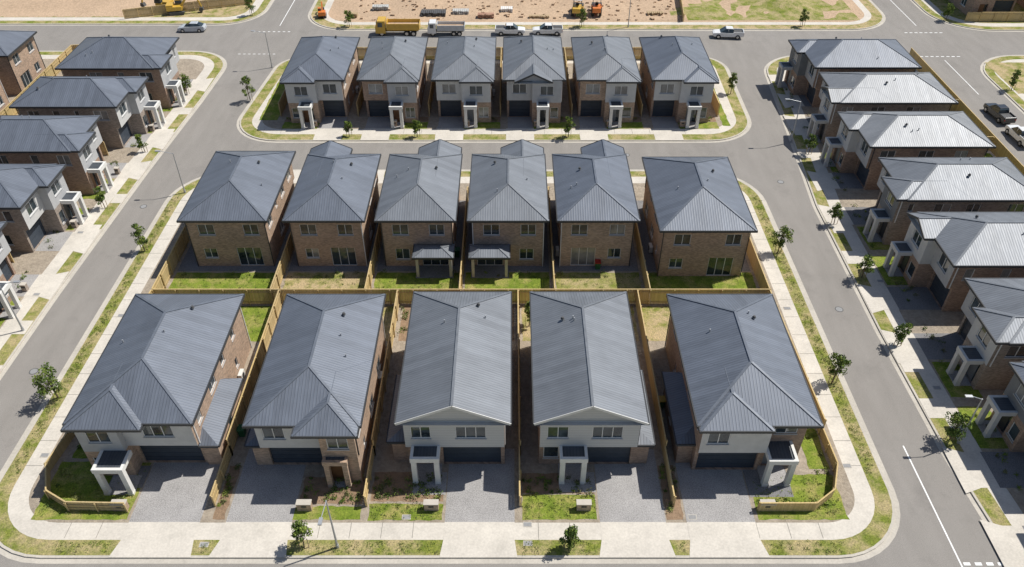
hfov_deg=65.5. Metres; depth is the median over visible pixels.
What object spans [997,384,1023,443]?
windows and doors
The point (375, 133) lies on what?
driveway crossing
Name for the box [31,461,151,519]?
lawn
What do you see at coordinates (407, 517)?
utility pit
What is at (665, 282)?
lawn
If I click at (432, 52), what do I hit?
timber fence
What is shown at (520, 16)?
rubble
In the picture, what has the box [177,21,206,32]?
parked car
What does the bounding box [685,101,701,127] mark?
portico
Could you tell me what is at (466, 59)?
roof
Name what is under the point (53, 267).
footpath
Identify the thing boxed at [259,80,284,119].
lawn
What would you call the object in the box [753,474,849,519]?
lawn
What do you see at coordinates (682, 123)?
letterbox
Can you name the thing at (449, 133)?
driveway crossing
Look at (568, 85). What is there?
timber fence
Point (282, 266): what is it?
timber fence
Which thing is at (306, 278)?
lawn
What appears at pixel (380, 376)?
downpipes and aircon
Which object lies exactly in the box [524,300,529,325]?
garden tree
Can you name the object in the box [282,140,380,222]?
roof
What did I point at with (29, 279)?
driveway
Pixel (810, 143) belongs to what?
street tree
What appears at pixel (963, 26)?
kerb
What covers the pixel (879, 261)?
lawn
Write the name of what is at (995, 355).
downpipes and aircon
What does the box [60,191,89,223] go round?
portico
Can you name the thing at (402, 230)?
windows and doors
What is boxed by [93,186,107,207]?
street tree
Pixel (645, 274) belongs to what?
timber fence
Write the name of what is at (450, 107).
windows and doors
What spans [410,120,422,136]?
street tree
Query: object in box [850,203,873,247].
garden plants
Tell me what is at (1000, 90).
gutter
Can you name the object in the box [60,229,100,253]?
driveway crossing
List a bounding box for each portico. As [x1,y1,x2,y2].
[0,281,21,318]
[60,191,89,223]
[87,161,113,192]
[91,450,141,494]
[144,100,165,128]
[166,80,186,106]
[297,102,314,128]
[322,456,352,487]
[389,101,404,127]
[409,446,441,483]
[464,101,477,127]
[536,101,548,127]
[558,446,587,483]
[608,101,622,127]
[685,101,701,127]
[757,441,798,486]
[775,62,792,87]
[806,114,826,141]
[820,137,842,166]
[863,209,890,241]
[883,241,912,276]
[946,346,984,385]
[975,395,1017,437]
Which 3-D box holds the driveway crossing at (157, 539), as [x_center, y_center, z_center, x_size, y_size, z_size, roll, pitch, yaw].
[-26.950,19.383,60.348,6.100,0.001,3.029,0,40,0]
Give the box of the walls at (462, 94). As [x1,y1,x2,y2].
[436,82,492,121]
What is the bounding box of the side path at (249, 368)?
[241,343,258,392]
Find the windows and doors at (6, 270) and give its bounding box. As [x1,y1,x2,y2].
[0,245,12,311]
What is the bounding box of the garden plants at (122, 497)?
[43,493,126,508]
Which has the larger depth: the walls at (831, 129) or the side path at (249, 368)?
the walls at (831, 129)
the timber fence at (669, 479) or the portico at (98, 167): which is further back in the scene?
the portico at (98, 167)
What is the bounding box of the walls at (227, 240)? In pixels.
[186,164,294,265]
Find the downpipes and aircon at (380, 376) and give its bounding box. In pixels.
[355,316,386,454]
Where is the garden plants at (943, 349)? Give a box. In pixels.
[923,326,959,371]
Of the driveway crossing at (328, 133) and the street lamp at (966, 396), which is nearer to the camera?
the street lamp at (966, 396)
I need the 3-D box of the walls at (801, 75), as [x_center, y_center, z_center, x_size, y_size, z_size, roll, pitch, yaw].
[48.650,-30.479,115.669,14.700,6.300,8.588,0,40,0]
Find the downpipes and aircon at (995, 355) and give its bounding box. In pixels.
[989,345,1001,366]
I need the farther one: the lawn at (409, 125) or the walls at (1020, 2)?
the walls at (1020, 2)
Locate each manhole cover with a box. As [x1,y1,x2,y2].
[29,368,37,374]
[835,307,842,311]
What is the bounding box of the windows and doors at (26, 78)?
[12,41,41,87]
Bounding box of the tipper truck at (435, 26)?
[427,19,464,35]
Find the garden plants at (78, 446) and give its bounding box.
[56,443,81,487]
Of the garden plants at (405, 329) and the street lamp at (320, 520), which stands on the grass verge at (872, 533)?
the street lamp at (320, 520)
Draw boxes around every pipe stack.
[372,4,388,9]
[452,8,468,14]
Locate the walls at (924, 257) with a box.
[897,218,1023,310]
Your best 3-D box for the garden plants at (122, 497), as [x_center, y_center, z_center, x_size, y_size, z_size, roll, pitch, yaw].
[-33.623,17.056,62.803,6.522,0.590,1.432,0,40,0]
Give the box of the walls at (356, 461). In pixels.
[252,321,385,481]
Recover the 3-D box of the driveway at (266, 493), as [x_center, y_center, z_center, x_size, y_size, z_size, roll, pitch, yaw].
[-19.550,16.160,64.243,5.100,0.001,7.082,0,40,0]
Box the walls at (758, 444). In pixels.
[663,318,806,469]
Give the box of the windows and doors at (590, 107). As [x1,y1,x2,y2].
[573,70,631,120]
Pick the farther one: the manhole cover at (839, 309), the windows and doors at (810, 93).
the windows and doors at (810, 93)
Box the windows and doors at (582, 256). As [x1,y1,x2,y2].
[558,223,624,264]
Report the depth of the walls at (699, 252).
83.06 m
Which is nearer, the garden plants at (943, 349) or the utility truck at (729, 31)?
the garden plants at (943, 349)
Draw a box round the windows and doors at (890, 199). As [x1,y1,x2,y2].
[879,172,1023,237]
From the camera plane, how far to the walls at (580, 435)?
62.61 m
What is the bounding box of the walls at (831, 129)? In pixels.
[816,81,950,143]
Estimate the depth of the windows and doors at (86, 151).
94.25 m
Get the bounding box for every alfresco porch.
[411,244,454,277]
[468,244,510,277]
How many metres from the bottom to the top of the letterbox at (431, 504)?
0.890 m
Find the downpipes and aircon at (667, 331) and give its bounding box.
[664,315,670,347]
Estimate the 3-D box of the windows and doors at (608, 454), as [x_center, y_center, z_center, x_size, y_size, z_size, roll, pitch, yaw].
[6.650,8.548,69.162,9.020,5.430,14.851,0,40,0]
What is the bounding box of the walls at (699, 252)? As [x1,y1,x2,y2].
[643,179,748,275]
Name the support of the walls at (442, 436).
on the lot ground at (383, 461)
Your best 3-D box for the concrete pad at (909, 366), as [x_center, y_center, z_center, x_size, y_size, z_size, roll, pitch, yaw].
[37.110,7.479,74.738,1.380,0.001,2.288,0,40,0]
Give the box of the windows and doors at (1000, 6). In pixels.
[960,0,1013,16]
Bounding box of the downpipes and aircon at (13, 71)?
[7,37,45,91]
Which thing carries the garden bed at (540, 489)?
on the lot ground at (383, 461)
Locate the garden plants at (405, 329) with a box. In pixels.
[396,306,407,333]
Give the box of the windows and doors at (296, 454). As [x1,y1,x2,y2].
[261,356,380,478]
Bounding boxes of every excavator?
[140,0,173,9]
[165,0,203,15]
[318,1,326,17]
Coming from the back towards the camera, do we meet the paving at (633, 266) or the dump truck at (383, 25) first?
the dump truck at (383, 25)
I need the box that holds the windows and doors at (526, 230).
[477,225,542,264]
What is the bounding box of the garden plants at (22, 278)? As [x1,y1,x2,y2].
[0,270,28,318]
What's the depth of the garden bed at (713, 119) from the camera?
111.53 m
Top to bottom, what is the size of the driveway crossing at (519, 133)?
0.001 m
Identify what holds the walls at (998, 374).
on the lot ground at (936, 321)
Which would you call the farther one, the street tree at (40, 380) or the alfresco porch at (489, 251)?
the alfresco porch at (489, 251)
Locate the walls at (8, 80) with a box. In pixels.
[0,37,44,94]
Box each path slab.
[109,466,150,487]
[412,472,446,494]
[559,472,595,491]
[743,468,793,496]
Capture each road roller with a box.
[571,0,583,16]
[591,0,601,15]
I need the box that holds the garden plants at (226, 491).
[217,463,241,506]
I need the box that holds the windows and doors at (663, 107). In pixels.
[642,61,706,121]
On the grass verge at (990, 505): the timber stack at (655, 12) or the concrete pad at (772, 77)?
the concrete pad at (772, 77)
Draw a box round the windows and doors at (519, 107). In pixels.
[506,84,557,121]
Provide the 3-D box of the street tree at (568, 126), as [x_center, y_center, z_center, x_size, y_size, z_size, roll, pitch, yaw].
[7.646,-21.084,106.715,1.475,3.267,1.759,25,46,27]
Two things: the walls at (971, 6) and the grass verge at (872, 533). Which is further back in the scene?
the walls at (971, 6)
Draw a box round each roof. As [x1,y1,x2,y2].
[0,30,36,56]
[0,115,100,152]
[0,164,66,209]
[0,221,7,231]
[9,75,148,108]
[54,35,179,69]
[60,294,244,447]
[176,151,295,222]
[242,294,385,447]
[279,35,359,83]
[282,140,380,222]
[356,36,427,83]
[374,139,462,222]
[385,291,511,443]
[431,36,495,83]
[467,139,549,222]
[502,35,565,83]
[529,291,655,446]
[552,139,640,222]
[571,36,641,83]
[639,35,718,83]
[642,157,757,232]
[661,294,823,445]
[788,37,921,68]
[818,72,958,104]
[837,111,995,148]
[878,157,1023,201]
[907,212,1023,267]
[963,278,1023,345]
[1008,361,1023,386]
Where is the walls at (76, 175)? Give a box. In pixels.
[0,124,105,194]
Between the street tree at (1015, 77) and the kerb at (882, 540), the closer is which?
the kerb at (882, 540)
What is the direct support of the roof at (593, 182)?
on the walls at (600, 239)
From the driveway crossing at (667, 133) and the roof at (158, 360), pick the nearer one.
the roof at (158, 360)
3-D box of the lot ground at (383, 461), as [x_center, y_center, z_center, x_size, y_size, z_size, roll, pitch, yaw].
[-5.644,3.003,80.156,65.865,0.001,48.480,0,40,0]
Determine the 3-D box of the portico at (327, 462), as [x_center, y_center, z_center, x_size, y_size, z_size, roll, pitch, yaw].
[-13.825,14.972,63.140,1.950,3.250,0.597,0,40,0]
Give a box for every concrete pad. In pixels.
[11,321,32,333]
[86,225,101,231]
[110,194,126,202]
[162,129,174,133]
[179,108,192,113]
[768,75,775,80]
[794,129,804,134]
[797,149,811,157]
[831,225,845,232]
[841,251,859,263]
[900,359,918,371]
[919,398,943,417]
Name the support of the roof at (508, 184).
on the walls at (510, 233)
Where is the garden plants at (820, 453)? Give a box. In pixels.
[804,430,828,475]
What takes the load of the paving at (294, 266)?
on the lot ground at (383, 461)
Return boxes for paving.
[177,227,289,270]
[288,223,378,270]
[377,200,464,270]
[465,223,548,270]
[550,200,638,270]
[636,200,750,270]
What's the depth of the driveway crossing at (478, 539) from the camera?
60.34 m
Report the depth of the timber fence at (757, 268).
84.31 m
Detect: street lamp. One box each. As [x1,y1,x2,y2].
[0,280,24,330]
[155,150,185,192]
[251,30,272,66]
[318,500,338,548]
[785,98,800,141]
[957,395,982,443]
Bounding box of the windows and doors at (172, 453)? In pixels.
[85,330,239,460]
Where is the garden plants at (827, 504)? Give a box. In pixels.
[757,496,831,508]
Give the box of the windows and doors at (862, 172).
[834,125,967,185]
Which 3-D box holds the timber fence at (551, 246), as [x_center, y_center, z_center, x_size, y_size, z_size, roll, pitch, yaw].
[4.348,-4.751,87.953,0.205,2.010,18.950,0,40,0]
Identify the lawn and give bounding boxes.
[0,298,19,325]
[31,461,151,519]
[66,208,88,229]
[72,444,86,458]
[82,179,113,198]
[157,91,184,111]
[168,272,274,302]
[241,306,271,341]
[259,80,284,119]
[282,122,318,128]
[282,272,367,293]
[292,506,361,519]
[367,503,442,520]
[374,272,458,300]
[382,306,393,340]
[394,122,427,128]
[464,122,500,128]
[465,272,549,299]
[521,306,638,340]
[522,494,596,519]
[534,122,567,128]
[555,272,642,302]
[605,122,642,128]
[642,306,670,340]
[648,272,755,300]
[678,122,718,128]
[714,89,730,125]
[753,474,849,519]
[801,429,829,468]
[825,153,837,171]
[857,226,889,249]
[871,256,907,284]
[932,362,982,397]
[957,406,1008,448]
[984,62,1023,93]
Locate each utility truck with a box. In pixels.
[495,23,524,35]
[532,23,562,35]
[712,26,743,39]
[983,103,1016,122]
[1005,125,1023,145]
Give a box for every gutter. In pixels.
[0,51,226,379]
[0,169,899,563]
[218,0,274,24]
[237,58,751,142]
[308,0,885,30]
[764,56,987,521]
[910,0,1023,31]
[980,55,1023,113]
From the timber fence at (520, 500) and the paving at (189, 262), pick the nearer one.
the timber fence at (520, 500)
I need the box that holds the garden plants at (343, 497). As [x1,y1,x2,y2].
[302,474,363,505]
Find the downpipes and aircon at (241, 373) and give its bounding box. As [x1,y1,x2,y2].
[193,308,251,442]
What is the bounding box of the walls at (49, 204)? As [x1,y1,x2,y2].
[0,172,75,251]
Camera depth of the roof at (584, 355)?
64.93 m
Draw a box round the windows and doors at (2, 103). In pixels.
[0,95,4,107]
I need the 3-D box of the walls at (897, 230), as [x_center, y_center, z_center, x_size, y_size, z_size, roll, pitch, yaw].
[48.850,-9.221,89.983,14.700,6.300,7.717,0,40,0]
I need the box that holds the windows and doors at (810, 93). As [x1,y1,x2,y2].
[787,52,815,103]
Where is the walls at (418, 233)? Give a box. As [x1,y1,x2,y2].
[381,190,459,265]
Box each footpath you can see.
[0,0,263,20]
[0,55,213,349]
[8,177,874,539]
[252,60,735,133]
[322,0,870,24]
[777,61,1023,525]
[922,0,1023,26]
[994,59,1023,99]
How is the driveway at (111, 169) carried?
on the lot ground at (36, 262)
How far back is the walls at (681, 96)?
109.14 m
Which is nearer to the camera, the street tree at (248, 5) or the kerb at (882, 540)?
the kerb at (882, 540)
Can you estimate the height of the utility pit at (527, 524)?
0.036 m
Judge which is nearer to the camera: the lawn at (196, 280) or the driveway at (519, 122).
the lawn at (196, 280)
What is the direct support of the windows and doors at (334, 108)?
attached to the walls at (317, 96)
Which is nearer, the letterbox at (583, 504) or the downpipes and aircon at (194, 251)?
the letterbox at (583, 504)
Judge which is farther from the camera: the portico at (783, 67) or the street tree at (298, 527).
the portico at (783, 67)
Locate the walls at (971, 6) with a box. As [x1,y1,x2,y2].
[949,0,1016,17]
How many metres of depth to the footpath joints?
67.66 m
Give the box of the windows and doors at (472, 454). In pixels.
[410,425,504,461]
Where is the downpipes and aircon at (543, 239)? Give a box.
[472,223,543,265]
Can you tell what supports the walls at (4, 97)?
on the lot ground at (36, 262)
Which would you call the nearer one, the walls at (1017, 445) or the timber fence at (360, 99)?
the walls at (1017, 445)
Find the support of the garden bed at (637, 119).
on the lot ground at (356, 121)
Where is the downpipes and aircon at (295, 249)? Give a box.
[289,223,366,265]
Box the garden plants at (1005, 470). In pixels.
[975,412,1021,489]
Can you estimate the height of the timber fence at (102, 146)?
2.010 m
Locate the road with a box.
[0,0,1023,566]
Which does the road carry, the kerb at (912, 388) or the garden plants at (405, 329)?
the kerb at (912, 388)
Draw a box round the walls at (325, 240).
[290,173,378,265]
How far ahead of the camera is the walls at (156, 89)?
112.07 m
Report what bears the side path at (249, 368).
on the lot ground at (383, 461)
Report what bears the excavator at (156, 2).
on the dirt patch
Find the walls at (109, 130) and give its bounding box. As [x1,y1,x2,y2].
[17,84,155,147]
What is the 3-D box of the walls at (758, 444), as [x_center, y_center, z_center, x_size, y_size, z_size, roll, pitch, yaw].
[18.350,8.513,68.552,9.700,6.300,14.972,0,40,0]
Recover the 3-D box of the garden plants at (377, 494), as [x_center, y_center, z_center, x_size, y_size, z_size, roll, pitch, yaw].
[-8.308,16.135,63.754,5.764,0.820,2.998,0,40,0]
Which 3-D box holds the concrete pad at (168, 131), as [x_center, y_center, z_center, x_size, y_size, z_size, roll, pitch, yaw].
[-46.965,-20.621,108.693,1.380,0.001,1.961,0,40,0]
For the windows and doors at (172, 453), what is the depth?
65.14 m
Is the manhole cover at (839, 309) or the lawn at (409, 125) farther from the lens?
the lawn at (409, 125)
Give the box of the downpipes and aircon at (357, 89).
[342,49,359,98]
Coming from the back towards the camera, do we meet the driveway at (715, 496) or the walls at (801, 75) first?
the walls at (801, 75)
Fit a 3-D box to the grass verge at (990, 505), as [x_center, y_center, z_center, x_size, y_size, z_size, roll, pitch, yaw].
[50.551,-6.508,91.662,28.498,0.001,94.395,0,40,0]
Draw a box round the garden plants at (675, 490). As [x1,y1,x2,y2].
[657,463,677,511]
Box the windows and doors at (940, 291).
[900,229,1011,306]
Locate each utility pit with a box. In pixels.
[40,453,49,456]
[199,542,208,546]
[402,515,410,519]
[523,522,531,526]
[523,541,532,545]
[687,515,696,519]
[842,463,851,467]
[932,386,941,389]
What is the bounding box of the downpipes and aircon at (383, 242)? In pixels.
[380,223,454,265]
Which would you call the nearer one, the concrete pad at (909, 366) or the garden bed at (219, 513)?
the garden bed at (219, 513)
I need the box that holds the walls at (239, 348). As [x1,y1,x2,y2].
[75,310,250,474]
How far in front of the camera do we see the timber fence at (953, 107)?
112.69 m
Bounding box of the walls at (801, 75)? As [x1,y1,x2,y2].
[784,48,914,106]
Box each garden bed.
[213,466,240,519]
[299,476,365,504]
[370,472,442,501]
[398,306,513,340]
[419,117,428,121]
[491,117,500,121]
[521,473,594,493]
[633,117,641,121]
[657,465,683,519]
[708,117,716,121]
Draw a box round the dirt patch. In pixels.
[0,0,243,16]
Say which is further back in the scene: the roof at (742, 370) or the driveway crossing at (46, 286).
the driveway crossing at (46, 286)
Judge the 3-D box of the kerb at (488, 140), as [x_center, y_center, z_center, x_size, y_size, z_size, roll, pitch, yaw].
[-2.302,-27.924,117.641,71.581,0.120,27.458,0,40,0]
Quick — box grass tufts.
[9,195,872,554]
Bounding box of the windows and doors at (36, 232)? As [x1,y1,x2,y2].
[2,178,72,248]
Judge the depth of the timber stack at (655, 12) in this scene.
141.12 m
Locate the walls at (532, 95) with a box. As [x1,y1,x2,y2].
[507,75,561,122]
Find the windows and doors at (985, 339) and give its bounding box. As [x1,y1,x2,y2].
[960,297,1023,380]
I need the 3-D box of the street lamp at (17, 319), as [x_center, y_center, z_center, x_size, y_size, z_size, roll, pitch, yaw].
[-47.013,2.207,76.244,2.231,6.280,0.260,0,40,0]
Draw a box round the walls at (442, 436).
[392,406,504,463]
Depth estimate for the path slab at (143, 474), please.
64.99 m
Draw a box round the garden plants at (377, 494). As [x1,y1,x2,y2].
[372,471,442,502]
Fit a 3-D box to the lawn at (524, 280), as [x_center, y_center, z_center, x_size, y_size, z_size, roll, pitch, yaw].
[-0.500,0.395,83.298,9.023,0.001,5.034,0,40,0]
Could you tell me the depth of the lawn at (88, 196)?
96.52 m
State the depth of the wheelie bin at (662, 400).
70.09 m
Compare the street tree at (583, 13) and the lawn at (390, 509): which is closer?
the lawn at (390, 509)
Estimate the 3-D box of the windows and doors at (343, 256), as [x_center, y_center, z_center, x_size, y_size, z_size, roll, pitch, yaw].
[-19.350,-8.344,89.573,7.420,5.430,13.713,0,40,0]
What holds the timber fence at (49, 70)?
on the lot ground at (36, 262)
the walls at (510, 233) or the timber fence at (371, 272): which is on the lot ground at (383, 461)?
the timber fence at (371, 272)
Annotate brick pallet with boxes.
[478,12,493,17]
[501,6,512,12]
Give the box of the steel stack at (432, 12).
[421,9,445,16]
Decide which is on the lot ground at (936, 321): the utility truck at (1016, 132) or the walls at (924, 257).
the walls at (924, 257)
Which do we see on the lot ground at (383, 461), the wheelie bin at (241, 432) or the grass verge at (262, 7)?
the wheelie bin at (241, 432)
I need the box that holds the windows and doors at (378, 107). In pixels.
[368,74,425,121]
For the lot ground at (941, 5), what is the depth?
143.03 m
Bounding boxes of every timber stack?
[529,15,548,17]
[647,11,662,14]
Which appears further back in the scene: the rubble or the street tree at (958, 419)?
the rubble
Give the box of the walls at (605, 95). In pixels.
[573,66,636,121]
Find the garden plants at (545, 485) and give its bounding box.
[522,473,594,496]
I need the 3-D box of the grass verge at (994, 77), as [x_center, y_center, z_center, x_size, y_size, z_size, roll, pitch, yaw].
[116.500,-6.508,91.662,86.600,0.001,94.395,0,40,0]
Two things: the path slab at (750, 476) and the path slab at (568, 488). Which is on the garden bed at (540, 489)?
the path slab at (568, 488)
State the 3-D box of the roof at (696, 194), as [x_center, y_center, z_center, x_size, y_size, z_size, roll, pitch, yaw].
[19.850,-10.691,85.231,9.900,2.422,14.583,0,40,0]
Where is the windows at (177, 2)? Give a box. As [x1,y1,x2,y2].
[174,0,181,4]
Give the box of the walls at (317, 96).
[284,49,358,122]
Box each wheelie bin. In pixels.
[236,424,246,436]
[455,247,459,256]
[595,259,600,269]
[659,396,665,407]
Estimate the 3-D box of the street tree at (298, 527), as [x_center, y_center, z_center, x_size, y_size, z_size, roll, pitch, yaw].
[-15.555,18.565,58.906,1.686,3.129,1.540,0,40,0]
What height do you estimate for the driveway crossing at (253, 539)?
0.001 m
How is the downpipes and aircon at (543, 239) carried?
on the paving at (545, 267)
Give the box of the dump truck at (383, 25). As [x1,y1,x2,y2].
[375,16,420,35]
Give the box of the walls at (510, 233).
[473,223,542,265]
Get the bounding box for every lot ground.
[0,59,203,328]
[2,0,254,16]
[29,183,854,522]
[262,63,721,128]
[801,106,1023,513]
[930,0,1023,22]
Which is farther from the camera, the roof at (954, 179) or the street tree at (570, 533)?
the roof at (954, 179)
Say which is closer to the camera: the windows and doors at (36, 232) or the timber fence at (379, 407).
the timber fence at (379, 407)
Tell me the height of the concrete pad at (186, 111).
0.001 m
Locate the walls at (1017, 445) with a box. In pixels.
[990,374,1023,451]
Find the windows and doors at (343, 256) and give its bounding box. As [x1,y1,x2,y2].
[299,178,376,264]
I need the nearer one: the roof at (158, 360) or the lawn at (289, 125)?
the roof at (158, 360)
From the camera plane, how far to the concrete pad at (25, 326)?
78.53 m
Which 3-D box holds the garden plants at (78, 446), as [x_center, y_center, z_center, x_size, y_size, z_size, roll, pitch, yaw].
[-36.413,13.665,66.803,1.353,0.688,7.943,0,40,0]
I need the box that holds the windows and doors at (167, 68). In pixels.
[89,48,178,103]
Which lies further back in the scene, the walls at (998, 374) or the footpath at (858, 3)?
the footpath at (858, 3)
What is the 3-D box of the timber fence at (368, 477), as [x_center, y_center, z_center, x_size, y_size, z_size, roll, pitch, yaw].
[-11.453,15.402,64.111,0.205,1.360,5.112,0,40,0]
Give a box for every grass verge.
[0,0,270,22]
[0,52,222,364]
[0,171,891,554]
[241,56,746,139]
[311,0,881,28]
[768,57,1011,525]
[914,0,1023,29]
[985,56,1023,108]
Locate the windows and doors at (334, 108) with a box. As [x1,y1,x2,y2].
[292,57,357,121]
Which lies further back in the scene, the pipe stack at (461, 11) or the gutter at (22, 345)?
the pipe stack at (461, 11)
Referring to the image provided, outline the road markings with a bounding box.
[258,0,1002,566]
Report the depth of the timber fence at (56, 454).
62.49 m
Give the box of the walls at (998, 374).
[957,290,1023,389]
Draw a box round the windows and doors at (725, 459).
[668,329,797,466]
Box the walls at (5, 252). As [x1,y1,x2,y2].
[0,231,15,314]
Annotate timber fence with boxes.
[0,45,72,114]
[7,253,14,262]
[44,433,128,512]
[99,141,108,155]
[122,0,244,18]
[151,225,190,293]
[151,289,769,304]
[210,445,232,506]
[226,290,282,455]
[270,230,294,299]
[278,89,287,116]
[356,86,363,116]
[357,47,641,59]
[363,445,375,506]
[364,223,381,288]
[371,290,400,455]
[428,82,434,116]
[459,186,468,288]
[499,47,501,116]
[517,290,520,455]
[519,445,521,506]
[548,186,555,288]
[564,47,572,116]
[634,223,651,298]
[636,86,642,116]
[636,290,667,452]
[663,445,675,506]
[679,0,684,21]
[711,90,719,116]
[746,233,770,290]
[756,429,838,510]
[769,290,826,430]
[909,47,1023,174]
[950,99,958,110]
[964,12,1023,21]
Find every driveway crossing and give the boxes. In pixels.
[24,271,68,299]
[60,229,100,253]
[109,522,199,556]
[117,161,150,179]
[144,132,173,148]
[187,78,213,91]
[208,522,291,556]
[293,170,300,182]
[313,128,343,139]
[360,128,390,139]
[377,170,384,182]
[435,128,463,139]
[440,522,516,556]
[506,128,533,139]
[579,128,608,139]
[600,522,675,556]
[652,128,683,139]
[687,522,769,556]
[777,93,803,107]
[783,115,808,130]
[807,171,839,190]
[818,205,853,226]
[857,284,898,312]
[881,330,926,362]
[942,447,999,492]
[980,520,1023,566]
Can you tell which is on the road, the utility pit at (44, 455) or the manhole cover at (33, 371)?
the manhole cover at (33, 371)
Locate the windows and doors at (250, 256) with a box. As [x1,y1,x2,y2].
[197,171,290,264]
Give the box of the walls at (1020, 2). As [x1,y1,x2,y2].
[1016,0,1023,7]
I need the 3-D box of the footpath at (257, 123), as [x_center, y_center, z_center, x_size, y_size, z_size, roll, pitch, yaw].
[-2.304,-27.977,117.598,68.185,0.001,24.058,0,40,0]
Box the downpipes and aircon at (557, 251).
[555,223,634,265]
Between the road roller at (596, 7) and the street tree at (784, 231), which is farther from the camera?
the road roller at (596, 7)
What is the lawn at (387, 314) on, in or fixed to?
on the lot ground at (383, 461)
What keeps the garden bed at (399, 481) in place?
on the lot ground at (383, 461)
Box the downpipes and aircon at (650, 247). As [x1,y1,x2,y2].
[645,180,750,276]
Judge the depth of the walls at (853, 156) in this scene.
96.87 m
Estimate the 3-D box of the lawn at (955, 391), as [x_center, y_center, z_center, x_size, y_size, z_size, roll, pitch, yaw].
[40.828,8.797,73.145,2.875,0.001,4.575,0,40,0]
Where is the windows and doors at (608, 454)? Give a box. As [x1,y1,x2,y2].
[537,425,630,461]
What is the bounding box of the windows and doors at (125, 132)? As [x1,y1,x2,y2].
[27,89,152,144]
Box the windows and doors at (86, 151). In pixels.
[0,129,103,189]
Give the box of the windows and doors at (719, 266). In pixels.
[645,197,741,274]
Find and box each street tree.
[32,362,62,398]
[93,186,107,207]
[130,223,148,250]
[134,134,147,151]
[178,74,191,93]
[239,75,255,100]
[244,0,255,15]
[290,519,312,547]
[343,121,352,136]
[344,10,353,26]
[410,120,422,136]
[559,524,580,548]
[564,116,575,136]
[576,8,586,26]
[727,72,737,93]
[772,225,793,252]
[799,9,809,24]
[804,134,818,153]
[827,202,842,223]
[827,352,851,383]
[856,253,874,277]
[892,322,913,345]
[941,3,954,18]
[945,411,973,440]
[1009,69,1021,89]
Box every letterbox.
[19,282,28,291]
[69,219,77,227]
[109,499,129,510]
[113,166,120,173]
[148,124,154,130]
[295,499,312,510]
[423,499,438,510]
[576,499,591,510]
[679,120,685,126]
[760,499,775,510]
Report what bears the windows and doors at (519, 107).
attached to the walls at (532, 95)
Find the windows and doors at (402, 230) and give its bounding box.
[392,202,458,264]
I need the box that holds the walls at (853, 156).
[830,121,986,189]
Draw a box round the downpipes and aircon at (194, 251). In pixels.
[184,223,274,265]
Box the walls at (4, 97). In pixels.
[0,83,8,111]
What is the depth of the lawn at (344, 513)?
62.10 m
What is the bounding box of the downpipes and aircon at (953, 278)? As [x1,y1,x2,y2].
[948,268,958,288]
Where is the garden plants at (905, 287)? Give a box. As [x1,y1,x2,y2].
[895,264,919,300]
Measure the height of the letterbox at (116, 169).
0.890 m
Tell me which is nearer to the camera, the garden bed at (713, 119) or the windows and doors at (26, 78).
the garden bed at (713, 119)
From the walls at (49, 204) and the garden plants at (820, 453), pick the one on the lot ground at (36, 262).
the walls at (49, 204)
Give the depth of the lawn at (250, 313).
79.44 m
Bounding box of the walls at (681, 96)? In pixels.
[640,51,713,122]
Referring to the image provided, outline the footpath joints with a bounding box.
[26,129,860,537]
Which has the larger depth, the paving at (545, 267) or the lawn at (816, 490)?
the paving at (545, 267)
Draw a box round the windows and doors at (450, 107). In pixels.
[440,84,492,120]
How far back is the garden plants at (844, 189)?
99.62 m
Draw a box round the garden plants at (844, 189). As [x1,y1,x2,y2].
[819,156,845,190]
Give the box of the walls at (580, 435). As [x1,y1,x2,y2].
[537,409,648,463]
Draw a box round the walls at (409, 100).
[362,58,426,122]
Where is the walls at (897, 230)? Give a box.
[872,167,1023,244]
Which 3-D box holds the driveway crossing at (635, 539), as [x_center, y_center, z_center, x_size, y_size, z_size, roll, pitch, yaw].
[9.350,19.383,60.348,5.700,0.001,3.029,0,40,0]
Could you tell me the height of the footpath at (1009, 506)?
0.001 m
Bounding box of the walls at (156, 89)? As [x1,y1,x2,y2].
[62,44,179,107]
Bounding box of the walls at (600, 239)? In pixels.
[557,223,633,265]
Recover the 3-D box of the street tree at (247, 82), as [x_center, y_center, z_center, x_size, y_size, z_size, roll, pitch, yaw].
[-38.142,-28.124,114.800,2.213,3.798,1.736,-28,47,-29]
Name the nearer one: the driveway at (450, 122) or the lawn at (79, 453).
the lawn at (79, 453)
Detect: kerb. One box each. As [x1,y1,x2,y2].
[0,0,271,24]
[0,51,223,373]
[0,170,894,558]
[239,55,748,140]
[310,0,882,29]
[767,56,992,522]
[912,0,1023,30]
[983,55,1023,110]
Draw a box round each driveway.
[10,274,38,295]
[35,232,72,250]
[107,163,126,177]
[125,134,150,146]
[129,462,219,521]
[226,449,305,521]
[319,117,346,127]
[365,117,390,127]
[438,117,462,127]
[445,449,514,521]
[508,117,531,127]
[579,117,604,127]
[594,449,665,521]
[651,117,677,127]
[675,463,754,521]
[798,95,810,105]
[832,173,863,188]
[844,207,876,224]
[887,287,940,309]
[913,333,963,358]
[980,452,1023,487]
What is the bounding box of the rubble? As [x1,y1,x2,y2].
[360,0,681,20]
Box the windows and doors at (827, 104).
[817,84,920,138]
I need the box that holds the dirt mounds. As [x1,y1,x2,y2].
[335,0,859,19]

